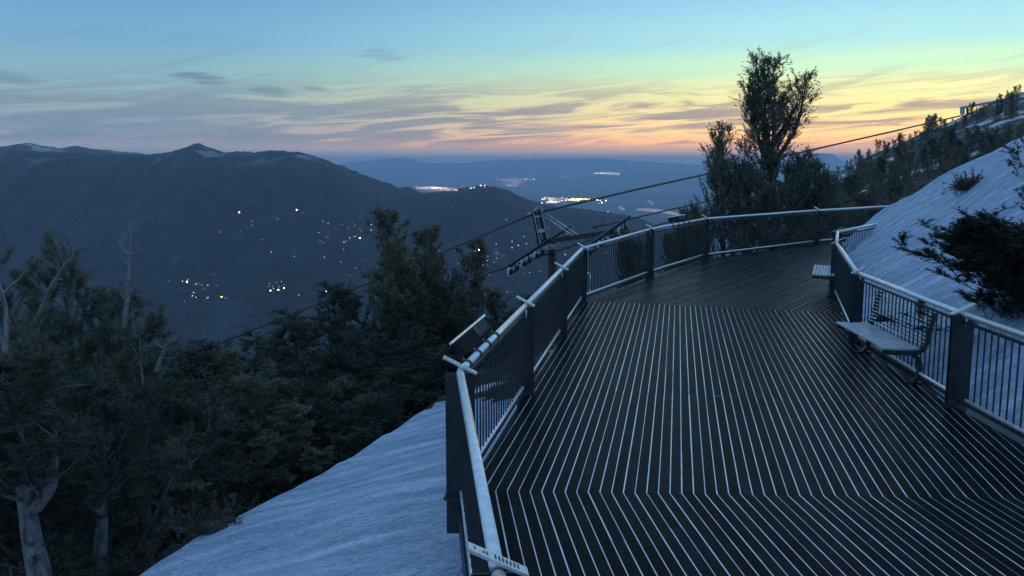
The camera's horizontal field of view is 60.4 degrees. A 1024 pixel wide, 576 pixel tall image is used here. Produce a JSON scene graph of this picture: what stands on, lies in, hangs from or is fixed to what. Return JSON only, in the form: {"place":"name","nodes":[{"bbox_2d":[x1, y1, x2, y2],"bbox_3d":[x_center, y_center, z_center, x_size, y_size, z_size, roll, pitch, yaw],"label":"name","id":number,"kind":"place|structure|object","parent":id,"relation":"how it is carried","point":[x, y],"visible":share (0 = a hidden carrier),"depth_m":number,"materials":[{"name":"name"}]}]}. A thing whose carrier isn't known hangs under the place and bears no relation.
{"place":"outdoors","nodes":[
{"label":"outdoors","id":0,"kind":"place"},
{"bbox_2d":[0,143,142,154],"bbox_3d":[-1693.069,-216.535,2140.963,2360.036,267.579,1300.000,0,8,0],"label":"mountain","id":1,"kind":"structure","parent":0,"point":[39,148],"depth_m":1998.13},
{"bbox_2d":[0,143,481,405],"bbox_3d":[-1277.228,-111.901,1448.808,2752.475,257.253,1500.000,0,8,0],"label":"mountain","id":2,"kind":"structure","parent":0,"point":[237,231],"depth_m":1063.83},
{"bbox_2d":[140,317,572,575],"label":"snow slope","id":3,"kind":"structure","parent":0,"point":[377,507],"depth_m":9.12,"materials":[{"name":"snow"}]},
{"bbox_2d":[0,268,25,410],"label":"dead tree","id":4,"kind":"object","parent":3,"relation":"on","point":[6,337],"visible":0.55,"depth_m":10.80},
{"bbox_2d":[0,337,88,574],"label":"pine tree","id":5,"kind":"object","parent":3,"relation":"on","point":[17,345],"visible":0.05,"depth_m":12.21,"materials":[{"name":"green plant"}]},
{"bbox_2d":[0,346,111,575],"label":"pine tree","id":6,"kind":"object","parent":3,"relation":"on","point":[34,499],"visible":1,"depth_m":9.27,"materials":[{"name":"green plant"}]},
{"bbox_2d":[0,399,140,575],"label":"pine tree","id":7,"kind":"object","parent":3,"relation":"on","point":[8,546],"visible":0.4,"depth_m":10.14,"materials":[{"name":"green plant"}]},
{"bbox_2d":[0,308,142,575],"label":"pine tree","id":8,"kind":"object","parent":3,"relation":"on","point":[39,340],"visible":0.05,"depth_m":12.85,"materials":[{"name":"green plant"}]},
{"bbox_2d":[25,242,81,321],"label":"dead tree","id":9,"kind":"object","parent":8,"relation":"attached to","point":[41,310],"visible":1,"depth_m":13.54,"materials":[{"name":"wood"}]},
{"bbox_2d":[0,210,144,571],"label":"pine tree","id":10,"kind":"object","parent":3,"relation":"on","point":[102,309],"visible":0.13,"depth_m":14.37,"materials":[{"name":"green plant"}]},
{"bbox_2d":[45,367,160,575],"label":"pine tree","id":11,"kind":"object","parent":3,"relation":"on","point":[103,469],"visible":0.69,"depth_m":10.57,"materials":[{"name":"green plant"}]},
{"bbox_2d":[0,226,211,573],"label":"pine tree","id":12,"kind":"object","parent":3,"relation":"on","point":[65,320],"visible":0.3,"depth_m":14.65,"materials":[{"name":"green plant"}]},
{"bbox_2d":[112,202,150,336],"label":"dead tree","id":13,"kind":"object","parent":12,"relation":"attached to","point":[126,298],"visible":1,"depth_m":14.41,"materials":[{"name":"wood"}]},
{"bbox_2d":[40,384,212,575],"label":"pine tree","id":14,"kind":"object","parent":3,"relation":"on","point":[162,510],"visible":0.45,"depth_m":11.36,"materials":[{"name":"green plant"}]},
{"bbox_2d":[112,534,183,575],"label":"shrub","id":15,"kind":"object","parent":3,"relation":"on","point":[148,564],"visible":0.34,"depth_m":10.43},
{"bbox_2d":[106,375,191,569],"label":"pine tree","id":16,"kind":"object","parent":3,"relation":"on","point":[159,437],"visible":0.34,"depth_m":12.21,"materials":[{"name":"green plant"}]},
{"bbox_2d":[61,393,242,575],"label":"pine tree","id":17,"kind":"object","parent":3,"relation":"on","point":[181,412],"visible":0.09,"depth_m":13.18,"materials":[{"name":"green plant"}]},
{"bbox_2d":[153,339,170,372],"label":"dead tree","id":18,"kind":"object","parent":3,"relation":"on","point":[158,366],"visible":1,"depth_m":13.45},
{"bbox_2d":[158,544,182,559],"bbox_3d":[-3.849,3.083,10.152,0.327,0.268,0.352,7,11,42],"label":"rock","id":19,"kind":"object","parent":3,"relation":"on","point":[168,551],"visible":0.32,"depth_m":10.07,"materials":[{"name":"stone"}]},
{"bbox_2d":[106,338,268,552],"bbox_3d":[-6.925,4.258,17.776,4.784,6.698,4.163,-2,8,-12],"label":"pine tree","id":20,"kind":"object","parent":3,"relation":"on","point":[216,365],"visible":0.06,"depth_m":16.96,"materials":[{"name":"green plant"}]},
{"bbox_2d":[120,437,264,575],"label":"pine tree","id":21,"kind":"object","parent":3,"relation":"on","point":[183,502],"visible":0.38,"depth_m":12.89,"materials":[{"name":"green plant"}]},
{"bbox_2d":[162,488,244,538],"bbox_3d":[-3.476,2.670,10.073,1.037,0.627,0.954,-6,10,-35],"label":"shrub","id":22,"kind":"object","parent":3,"relation":"on","point":[189,526],"visible":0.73,"depth_m":10.05,"materials":[{"name":"plant"}]},
{"bbox_2d":[126,336,283,534],"bbox_3d":[-5.934,3.956,16.620,3.253,6.079,3.535,-1,8,-4],"label":"pine tree","id":23,"kind":"object","parent":3,"relation":"on","point":[209,418],"visible":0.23,"depth_m":16.60,"materials":[{"name":"green plant"}]},
{"bbox_2d":[197,521,228,535],"bbox_3d":[-3.356,2.707,9.894,0.327,0.202,0.241,4,9,24],"label":"rock","id":24,"kind":"object","parent":3,"relation":"on","point":[207,529],"visible":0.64,"depth_m":9.81,"materials":[{"name":"stone"}]},
{"bbox_2d":[141,416,289,542],"bbox_3d":[-5.452,4.101,15.211,3.940,3.855,3.429,-6,10,-36],"label":"pine tree","id":25,"kind":"object","parent":3,"relation":"on","point":[244,436],"visible":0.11,"depth_m":15.06,"materials":[{"name":"green plant"}]},
{"bbox_2d":[170,343,297,501],"bbox_3d":[-6.170,4.276,19.269,3.495,5.835,3.192,-3,9,-18],"label":"pine tree","id":26,"kind":"object","parent":3,"relation":"on","point":[230,380],"visible":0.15,"depth_m":19.17,"materials":[{"name":"green plant"}]},
{"bbox_2d":[185,331,293,422],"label":"pine tree","id":27,"kind":"object","parent":3,"relation":"on","point":[245,347],"visible":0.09,"depth_m":27.54,"materials":[{"name":"green plant"}]},
{"bbox_2d":[188,396,338,514],"bbox_3d":[-4.872,3.941,17.117,3.076,3.332,2.809,6,10,35],"label":"pine tree","id":28,"kind":"object","parent":3,"relation":"on","point":[274,488],"visible":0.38,"depth_m":16.90,"materials":[{"name":"green plant"}]},
{"bbox_2d":[229,347,378,467],"bbox_3d":[-4.850,4.264,20.361,4.408,5.572,5.066,-2,8,-12],"label":"pine tree","id":29,"kind":"object","parent":3,"relation":"on","point":[328,359],"visible":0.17,"depth_m":20.21,"materials":[{"name":"green plant"}]},
{"bbox_2d":[238,308,385,428],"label":"pine tree","id":30,"kind":"object","parent":3,"relation":"on","point":[293,325],"visible":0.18,"depth_m":22.16,"materials":[{"name":"green plant"}]},
{"bbox_2d":[252,375,384,483],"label":"pine tree","id":31,"kind":"object","parent":3,"relation":"on","point":[285,384],"visible":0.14,"depth_m":19.09,"materials":[{"name":"green plant"}]},
{"bbox_2d":[251,401,387,503],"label":"pine tree","id":32,"kind":"object","parent":3,"relation":"on","point":[341,453],"visible":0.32,"depth_m":17.34,"materials":[{"name":"green plant"}]},
{"bbox_2d":[306,279,414,415],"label":"pine tree","id":33,"kind":"object","parent":3,"relation":"on","point":[340,295],"visible":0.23,"depth_m":24.48,"materials":[{"name":"green plant"}]},
{"bbox_2d":[301,365,437,456],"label":"pine tree","id":34,"kind":"object","parent":3,"relation":"on","point":[391,407],"visible":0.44,"depth_m":18.43,"materials":[{"name":"green plant"}]},
{"bbox_2d":[317,323,456,427],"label":"pine tree","id":35,"kind":"object","parent":3,"relation":"on","point":[415,379],"visible":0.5,"depth_m":21.33,"materials":[{"name":"green plant"}]},
{"bbox_2d":[351,203,451,421],"bbox_3d":[-3.069,1.811,25.356,3.728,8.411,3.405,-7,11,-42],"label":"pine tree","id":36,"kind":"object","parent":3,"relation":"on","point":[407,290],"visible":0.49,"depth_m":24.79,"materials":[{"name":"green plant"}]},
{"bbox_2d":[366,304,471,419],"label":"pine tree","id":37,"kind":"object","parent":3,"relation":"on","point":[400,320],"visible":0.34,"depth_m":24.29,"materials":[{"name":"green plant"}]},
{"bbox_2d":[414,233,499,411],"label":"pine tree","id":38,"kind":"object","parent":3,"relation":"on","point":[469,297],"visible":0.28,"depth_m":26.67,"materials":[{"name":"green plant"}]},
{"bbox_2d":[422,308,504,401],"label":"pine tree","id":39,"kind":"object","parent":3,"relation":"on","point":[456,322],"visible":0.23,"depth_m":25.11,"materials":[{"name":"green plant"}]},
{"bbox_2d":[479,290,540,369],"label":"pine tree","id":40,"kind":"object","parent":3,"relation":"on","point":[506,316],"visible":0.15,"depth_m":27.19,"materials":[{"name":"green plant"}]},
{"bbox_2d":[512,294,576,329],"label":"pine tree","id":41,"kind":"object","parent":3,"relation":"on","point":[525,297],"visible":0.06,"depth_m":28.64,"materials":[{"name":"green plant"}]},
{"bbox_2d":[507,205,630,318],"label":"lift tower","id":42,"kind":"structure","parent":3,"relation":"on","point":[555,240],"depth_m":44.41,"materials":[{"name":"metal"}]},
{"bbox_2d":[163,115,962,367],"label":"lift cable","id":43,"kind":"object","parent":42,"relation":"attached to","point":[585,201],"visible":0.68,"depth_m":52.30,"materials":[{"name":"grey metal"}]},
{"bbox_2d":[465,172,846,282],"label":"lift cable","id":44,"kind":"object","parent":42,"relation":"attached to","point":[585,242],"visible":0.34,"depth_m":46.11,"materials":[{"name":"grey metal"}]},
{"bbox_2d":[593,169,846,227],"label":"lift cable","id":45,"kind":"object","parent":42,"relation":"attached to","point":[660,211],"visible":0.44,"depth_m":55.13,"materials":[{"name":"grey metal"}]},
{"bbox_2d":[612,225,659,288],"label":"pine tree","id":46,"kind":"object","parent":3,"relation":"on","point":[627,231],"visible":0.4,"depth_m":27.95,"materials":[{"name":"green plant"}]},
{"bbox_2d":[659,211,699,273],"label":"pine tree","id":47,"kind":"object","parent":3,"relation":"on","point":[683,264],"visible":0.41,"depth_m":30.70,"materials":[{"name":"green plant"}]},
{"bbox_2d":[672,203,701,265],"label":"pine tree","id":48,"kind":"object","parent":3,"relation":"on","point":[681,212],"visible":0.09,"depth_m":33.24,"materials":[{"name":"green plant"}]},
{"bbox_2d":[688,199,722,263],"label":"pine tree","id":49,"kind":"object","parent":3,"relation":"on","point":[695,211],"visible":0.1,"depth_m":33.71,"materials":[{"name":"green plant"}]},
{"bbox_2d":[681,119,770,257],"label":"pine tree","id":50,"kind":"object","parent":3,"relation":"on","point":[718,179],"visible":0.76,"depth_m":34.37,"materials":[{"name":"green plant"}]},
{"bbox_2d":[716,159,822,255],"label":"pine tree","id":51,"kind":"object","parent":3,"relation":"on","point":[749,202],"visible":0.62,"depth_m":34.39,"materials":[{"name":"green plant"}]},
{"bbox_2d":[714,46,851,251],"bbox_3d":[10.001,-5.055,35.442,6.516,9.238,5.391,-3,9,-19],"label":"pine tree","id":52,"kind":"object","parent":3,"relation":"on","point":[758,103],"visible":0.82,"depth_m":35.26,"materials":[{"name":"green plant"}]},
{"bbox_2d":[849,192,876,219],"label":"pine tree","id":53,"kind":"object","parent":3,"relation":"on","point":[868,196],"visible":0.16,"depth_m":42.44,"materials":[{"name":"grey plant"}]},
{"bbox_2d":[0,0,1023,164],"label":"sky","id":54,"kind":"structure","parent":0,"point":[337,82],"materials":[{"name":"blue"}]},
{"bbox_2d":[375,185,677,371],"bbox_3d":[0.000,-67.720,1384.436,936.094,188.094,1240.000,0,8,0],"label":"hill","id":55,"kind":"structure","parent":0,"point":[460,215],"depth_m":1135.37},
{"bbox_2d":[338,153,854,181],"bbox_3d":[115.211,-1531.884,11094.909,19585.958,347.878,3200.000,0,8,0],"label":"ridge","id":56,"kind":"structure","parent":0,"point":[398,170],"depth_m":10626.74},
{"bbox_2d":[386,170,836,185],"bbox_3d":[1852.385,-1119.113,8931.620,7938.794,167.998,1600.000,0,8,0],"label":"hills","id":57,"kind":"structure","parent":0,"point":[643,179],"depth_m":8558.48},
{"bbox_2d":[636,208,679,214],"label":"lake","id":58,"kind":"structure","parent":0,"point":[656,210],"depth_m":4040.68,"materials":[{"name":"grey liquid"}]},
{"bbox_2d":[390,182,1023,444],"bbox_3d":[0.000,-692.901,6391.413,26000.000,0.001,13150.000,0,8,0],"label":"valley floor","id":59,"kind":"structure","parent":0,"point":[662,198],"depth_m":5518.76,"materials":[{"name":"blue"}]},
{"bbox_2d":[483,243,1023,575],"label":"deck floor","id":60,"kind":"structure","parent":0,"point":[781,500],"depth_m":8.74,"materials":[{"name":"wood"}]},
{"bbox_2d":[458,506,468,575],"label":"deck rim","id":61,"kind":"object","parent":60,"relation":"attached to","point":[465,569],"visible":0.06,"depth_m":6.83,"materials":[{"name":"paint"}]},
{"bbox_2d":[442,205,887,575],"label":"deck railing","id":62,"kind":"object","parent":60,"relation":"on","point":[467,490],"visible":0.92,"depth_m":9.97,"materials":[{"name":"metal"}]},
{"bbox_2d":[449,314,499,367],"bbox_3d":[-0.328,0.491,8.242,0.190,0.258,1.400,1,8,10],"label":"reading panel","id":63,"kind":"object","parent":62,"relation":"attached to","point":[465,344],"visible":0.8,"depth_m":8.07,"materials":[{"name":"metal"}]},
{"bbox_2d":[667,214,689,226],"bbox_3d":[4.524,-1.833,23.859,0.190,0.258,1.500,5,9,29],"label":"reading panel","id":64,"kind":"object","parent":62,"relation":"attached to","point":[681,218],"visible":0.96,"depth_m":23.80,"materials":[{"name":"metal"}]},
{"bbox_2d":[485,242,1023,575],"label":"snow","id":65,"kind":"structure","parent":60,"relation":"on","point":[741,443],"depth_m":8.78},
{"bbox_2d":[812,246,845,296],"bbox_3d":[7.043,-0.404,19.554,0.656,0.937,1.915,3,9,20],"label":"bench","id":66,"kind":"object","parent":60,"relation":"on","point":[826,275],"visible":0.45,"depth_m":18.80,"materials":[{"name":"metal"}]},
{"bbox_2d":[836,292,935,383],"bbox_3d":[5.157,0.642,12.270,0.656,0.937,1.915,0,8,2],"label":"bench","id":67,"kind":"object","parent":60,"relation":"on","point":[869,332],"visible":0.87,"depth_m":11.89,"materials":[{"name":"paint"}]},
{"bbox_2d":[828,223,1023,438],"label":"deck railing","id":68,"kind":"object","parent":60,"relation":"on","point":[849,286],"visible":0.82,"depth_m":10.71,"materials":[{"name":"metal"}]},
{"bbox_2d":[764,92,1023,250],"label":"hillside","id":69,"kind":"structure","parent":0,"point":[920,179],"depth_m":111.73,"materials":[{"name":"plant"}]},
{"bbox_2d":[789,222,811,246],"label":"pine tree","id":70,"kind":"object","parent":69,"relation":"on","point":[807,229],"visible":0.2,"depth_m":35.13,"materials":[{"name":"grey plant"}]},
{"bbox_2d":[775,145,857,247],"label":"pine tree","id":71,"kind":"object","parent":69,"relation":"on","point":[820,194],"visible":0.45,"depth_m":36.74,"materials":[{"name":"green plant"}]},
{"bbox_2d":[819,218,832,243],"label":"pine tree","id":72,"kind":"object","parent":69,"relation":"on","point":[822,233],"visible":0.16,"depth_m":34.39,"materials":[{"name":"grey plant"}]},
{"bbox_2d":[828,200,851,242],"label":"pine tree","id":73,"kind":"object","parent":69,"relation":"on","point":[841,217],"visible":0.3,"depth_m":36.15,"materials":[{"name":"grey plant"}]},
{"bbox_2d":[843,173,859,199],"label":"pine tree","id":74,"kind":"object","parent":69,"relation":"on","point":[848,181],"visible":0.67,"depth_m":71.27,"materials":[{"name":"green plant"}]},
{"bbox_2d":[845,209,870,240],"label":"pine tree","id":75,"kind":"object","parent":69,"relation":"on","point":[861,222],"visible":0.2,"depth_m":34.89,"materials":[{"name":"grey plant"}]},
{"bbox_2d":[852,158,867,186],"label":"pine tree","id":76,"kind":"object","parent":69,"relation":"on","point":[860,167],"visible":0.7,"depth_m":85.29,"materials":[{"name":"green plant"}]},
{"bbox_2d":[856,194,892,220],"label":"pine tree","id":77,"kind":"object","parent":69,"relation":"on","point":[864,203],"visible":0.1,"depth_m":36.81,"materials":[{"name":"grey plant"}]},
{"bbox_2d":[861,162,887,190],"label":"pine tree","id":78,"kind":"object","parent":69,"relation":"on","point":[868,178],"visible":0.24,"depth_m":70.86,"materials":[{"name":"green plant"}]},
{"bbox_2d":[869,180,885,208],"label":"pine tree","id":79,"kind":"object","parent":69,"relation":"on","point":[875,193],"visible":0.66,"depth_m":58.32,"materials":[{"name":"green plant"}]},
{"bbox_2d":[878,157,888,180],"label":"pine tree","id":80,"kind":"object","parent":69,"relation":"on","point":[882,163],"visible":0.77,"depth_m":82.29,"materials":[{"name":"green plant"}]},
{"bbox_2d":[880,140,890,159],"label":"pine tree","id":81,"kind":"object","parent":69,"relation":"on","point":[886,146],"visible":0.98,"depth_m":125.66,"materials":[{"name":"green plant"}]},
{"bbox_2d":[879,160,895,191],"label":"pine tree","id":82,"kind":"object","parent":69,"relation":"on","point":[889,164],"visible":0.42,"depth_m":70.88,"materials":[{"name":"green plant"}]},
{"bbox_2d":[885,162,901,188],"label":"pine tree","id":83,"kind":"object","parent":69,"relation":"on","point":[897,166],"visible":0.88,"depth_m":69.14,"materials":[{"name":"green plant"}]},
{"bbox_2d":[887,183,906,201],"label":"pine tree","id":84,"kind":"object","parent":69,"relation":"on","point":[895,189],"visible":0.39,"depth_m":54.01,"materials":[{"name":"green plant"}]},
{"bbox_2d":[900,162,915,195],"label":"pine tree","id":85,"kind":"object","parent":69,"relation":"on","point":[906,170],"visible":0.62,"depth_m":63.03,"materials":[{"name":"green plant"}]},
{"bbox_2d":[901,152,914,178],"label":"pine tree","id":86,"kind":"object","parent":69,"relation":"on","point":[909,155],"visible":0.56,"depth_m":76.12,"materials":[{"name":"green plant"}]},
{"bbox_2d":[901,149,920,176],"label":"pine tree","id":87,"kind":"object","parent":69,"relation":"on","point":[905,152],"visible":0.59,"depth_m":79.05,"materials":[{"name":"green plant"}]},
{"bbox_2d":[914,141,928,168],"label":"pine tree","id":88,"kind":"object","parent":69,"relation":"on","point":[922,146],"visible":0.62,"depth_m":83.46,"materials":[{"name":"green plant"}]},
{"bbox_2d":[921,151,935,178],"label":"pine tree","id":89,"kind":"object","parent":69,"relation":"on","point":[929,173],"visible":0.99,"depth_m":70.81,"materials":[{"name":"green plant"}]},
{"bbox_2d":[921,145,935,170],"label":"pine tree","id":90,"kind":"object","parent":69,"relation":"on","point":[925,149],"visible":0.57,"depth_m":79.22,"materials":[{"name":"green plant"}]},
{"bbox_2d":[928,135,946,162],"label":"pine tree","id":91,"kind":"object","parent":69,"relation":"on","point":[933,141],"visible":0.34,"depth_m":86.82,"materials":[{"name":"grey plant"}]},
{"bbox_2d":[932,146,948,171],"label":"pine tree","id":92,"kind":"object","parent":69,"relation":"on","point":[938,153],"visible":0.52,"depth_m":74.69,"materials":[{"name":"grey plant"}]},
{"bbox_2d":[944,127,957,146],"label":"pine tree","id":93,"kind":"object","parent":69,"relation":"on","point":[951,134],"visible":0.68,"depth_m":84.28,"materials":[{"name":"green plant"}]},
{"bbox_2d":[945,146,962,169],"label":"pine tree","id":94,"kind":"object","parent":69,"relation":"on","point":[954,150],"visible":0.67,"depth_m":67.02,"materials":[{"name":"green plant"}]},
{"bbox_2d":[962,129,976,155],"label":"pine tree","id":95,"kind":"object","parent":69,"relation":"on","point":[968,134],"visible":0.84,"depth_m":77.78,"materials":[{"name":"green plant"}]},
{"bbox_2d":[962,127,980,152],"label":"pine tree","id":96,"kind":"object","parent":69,"relation":"on","point":[973,142],"visible":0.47,"depth_m":82.10,"materials":[{"name":"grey plant"}]},
{"bbox_2d":[960,100,995,117],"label":"lift tower","id":97,"kind":"structure","parent":69,"relation":"on","point":[962,109],"depth_m":146.98,"materials":[{"name":"metal"}]},
{"bbox_2d":[972,123,990,153],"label":"pine tree","id":98,"kind":"object","parent":69,"relation":"on","point":[976,128],"visible":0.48,"depth_m":73.99,"materials":[{"name":"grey plant"}]},
{"bbox_2d":[975,130,994,155],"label":"pine tree","id":99,"kind":"object","parent":69,"relation":"on","point":[981,137],"visible":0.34,"depth_m":71.08,"materials":[{"name":"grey plant"}]},
{"bbox_2d":[981,137,993,155],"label":"pine tree","id":100,"kind":"object","parent":69,"relation":"on","point":[986,143],"visible":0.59,"depth_m":67.57,"materials":[{"name":"green plant"}]},
{"bbox_2d":[979,132,995,155],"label":"pine tree","id":101,"kind":"object","parent":69,"relation":"on","point":[989,137],"visible":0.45,"depth_m":68.48,"materials":[{"name":"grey plant"}]},
{"bbox_2d":[988,125,1001,150],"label":"pine tree","id":102,"kind":"object","parent":69,"relation":"on","point":[996,133],"visible":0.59,"depth_m":72.27,"materials":[{"name":"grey plant"}]},
{"bbox_2d":[996,124,1012,148],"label":"pine tree","id":103,"kind":"object","parent":69,"relation":"on","point":[1001,141],"visible":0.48,"depth_m":70.54,"materials":[{"name":"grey plant"}]},
{"bbox_2d":[1005,92,1019,119],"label":"pine tree","id":104,"kind":"object","parent":69,"relation":"on","point":[1011,96],"visible":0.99,"depth_m":97.61,"materials":[{"name":"green plant"}]},
{"bbox_2d":[1008,121,1023,141],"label":"pine tree","id":105,"kind":"object","parent":69,"relation":"on","point":[1020,126],"visible":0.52,"depth_m":69.12,"materials":[{"name":"green plant"}]},
{"bbox_2d":[843,137,1023,433],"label":"snow bank","id":106,"kind":"structure","parent":0,"point":[876,255],"depth_m":17.21,"materials":[{"name":"snow"}]},
{"bbox_2d":[871,202,1023,338],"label":"pine tree","id":107,"kind":"object","parent":106,"relation":"on","point":[994,246],"visible":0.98,"depth_m":11.35,"materials":[{"name":"green plant"}]},
{"bbox_2d":[940,167,983,194],"bbox_3d":[10.778,-2.470,20.894,1.090,0.829,0.970,0,8,0],"label":"shrub","id":108,"kind":"object","parent":106,"relation":"on","point":[963,185],"visible":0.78,"depth_m":20.75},
{"bbox_2d":[998,140,1023,211],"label":"pine tree","id":109,"kind":"object","parent":106,"relation":"on","point":[1012,150],"visible":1,"depth_m":14.73,"materials":[{"name":"green plant"}]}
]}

